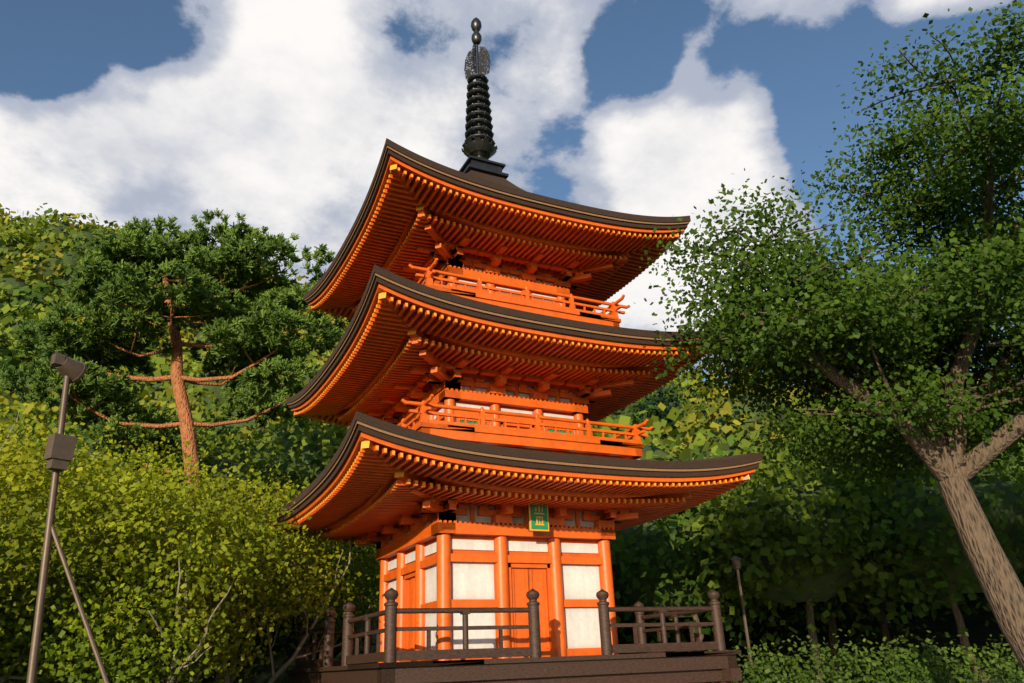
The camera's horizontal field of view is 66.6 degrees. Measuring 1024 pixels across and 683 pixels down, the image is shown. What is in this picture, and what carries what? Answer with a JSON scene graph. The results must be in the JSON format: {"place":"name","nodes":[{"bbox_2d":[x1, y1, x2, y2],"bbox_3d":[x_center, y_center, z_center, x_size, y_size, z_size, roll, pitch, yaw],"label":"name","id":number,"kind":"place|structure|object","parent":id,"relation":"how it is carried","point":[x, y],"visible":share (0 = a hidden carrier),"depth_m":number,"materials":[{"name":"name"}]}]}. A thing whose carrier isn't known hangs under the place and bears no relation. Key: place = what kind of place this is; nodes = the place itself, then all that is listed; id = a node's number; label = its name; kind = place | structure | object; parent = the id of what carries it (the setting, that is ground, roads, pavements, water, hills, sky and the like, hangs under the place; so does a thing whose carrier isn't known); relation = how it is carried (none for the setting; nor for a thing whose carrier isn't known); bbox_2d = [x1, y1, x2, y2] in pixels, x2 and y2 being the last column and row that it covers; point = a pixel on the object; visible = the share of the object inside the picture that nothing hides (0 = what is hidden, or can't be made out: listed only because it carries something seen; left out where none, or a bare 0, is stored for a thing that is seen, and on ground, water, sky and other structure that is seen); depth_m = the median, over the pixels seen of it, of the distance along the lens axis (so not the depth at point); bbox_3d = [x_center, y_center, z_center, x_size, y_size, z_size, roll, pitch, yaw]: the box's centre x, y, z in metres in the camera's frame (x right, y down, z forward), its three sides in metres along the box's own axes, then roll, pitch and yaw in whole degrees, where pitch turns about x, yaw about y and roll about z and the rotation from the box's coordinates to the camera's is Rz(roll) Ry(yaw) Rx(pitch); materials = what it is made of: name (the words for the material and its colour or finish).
{"place":"outdoors","nodes":[
{"label":"outdoors","id":0,"kind":"place"},
{"bbox_2d":[1,584,1022,682],"bbox_3d":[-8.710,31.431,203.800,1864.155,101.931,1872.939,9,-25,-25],"label":"bushes","id":1,"kind":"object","parent":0,"point":[979,633],"depth_m":37.11,"materials":[{"name":"green plant"}]},
{"bbox_2d":[0,208,351,682],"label":"pine","id":2,"kind":"object","parent":1,"relation":"on","point":[239,251],"depth_m":25.50,"materials":[{"name":"green plant"}]},
{"bbox_2d":[0,412,379,682],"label":"shrub branches","id":3,"kind":"object","parent":1,"relation":"on","point":[273,678],"visible":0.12,"depth_m":14.01,"materials":[{"name":"brown plant"}]},
{"bbox_2d":[0,203,1022,649],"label":"leaves","id":4,"kind":"object","parent":1,"relation":"on","point":[16,237],"visible":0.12,"depth_m":55.82,"materials":[{"name":"green plant"}]},
{"bbox_2d":[0,0,1023,682],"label":"leaves","id":5,"kind":"object","parent":1,"relation":"on","point":[118,522],"visible":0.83,"depth_m":12.90,"materials":[{"name":"green plant"}]},
{"bbox_2d":[0,219,1023,619],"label":"crowns","id":6,"kind":"object","parent":1,"relation":"on","point":[824,593],"visible":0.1,"depth_m":24.24,"materials":[{"name":"green plant"}]},
{"bbox_2d":[265,17,762,682],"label":"pagoda","id":7,"kind":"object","parent":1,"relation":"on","point":[502,184],"depth_m":12.35,"materials":[{"name":"orange wood"}]},
{"bbox_2d":[464,43,490,79],"bbox_3d":[-0.837,-6.712,18.726,0.481,0.950,0.481,9,-25,-25],"label":"finial ornament","id":8,"kind":"object","parent":7,"relation":"attached to","point":[469,71],"visible":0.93,"depth_m":18.70,"materials":[{"name":"grey metal"}]},
{"bbox_2d":[264,145,760,517],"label":"roof edges","id":9,"kind":"object","parent":7,"relation":"attached to","point":[501,456],"visible":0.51,"depth_m":12.67,"materials":[{"name":"brown wood"}]},
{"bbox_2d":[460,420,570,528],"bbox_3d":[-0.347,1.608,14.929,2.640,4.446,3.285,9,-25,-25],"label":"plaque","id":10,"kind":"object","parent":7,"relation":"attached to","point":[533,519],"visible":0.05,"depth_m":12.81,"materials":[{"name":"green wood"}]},
{"bbox_2d":[290,163,749,536],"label":"rafter ends","id":11,"kind":"object","parent":7,"relation":"attached to","point":[365,443],"visible":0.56,"depth_m":12.90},
{"bbox_2d":[47,35,1023,682],"bbox_3d":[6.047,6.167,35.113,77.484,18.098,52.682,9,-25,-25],"label":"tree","id":12,"kind":"object","parent":1,"relation":"on","point":[957,467],"visible":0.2,"depth_m":11.94,"materials":[{"name":"brown plant"}]},
{"bbox_2d":[0,0,1023,383],"label":"sky","id":13,"kind":"structure","parent":0,"point":[280,114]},
{"label":"gravel court","id":14,"kind":"structure","parent":0,"visible":0},
{"bbox_2d":[26,352,752,682],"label":"props","id":15,"kind":"object","parent":14,"relation":"on","point":[59,451],"visible":1,"depth_m":8.10,"materials":[{"name":"metal"}]},
{"bbox_2d":[268,155,755,662],"bbox_3d":[-0.465,2.283,14.961,6.870,8.355,6.870,9,-25,-25],"label":"pagoda woodwork","id":16,"kind":"object","parent":14,"relation":"on","point":[421,371],"visible":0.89,"depth_m":13.61,"materials":[{"name":"orange wood"}]},
{"bbox_2d":[295,588,725,668],"bbox_3d":[-0.347,5.147,13.762,5.700,0.960,5.700,9,-25,-25],"label":"wooden railing","id":17,"kind":"object","parent":16,"relation":"on","point":[391,611],"visible":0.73,"depth_m":11.85,"materials":[{"name":"brown wood"}]},
{"bbox_2d":[378,258,652,662],"bbox_3d":[-0.458,2.465,14.885,4.867,6.740,4.867,9,-25,-25],"label":"orange pagoda","id":18,"kind":"object","parent":16,"relation":"in","point":[444,639],"visible":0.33,"depth_m":12.98,"materials":[{"name":"orange wood"}]}
]}

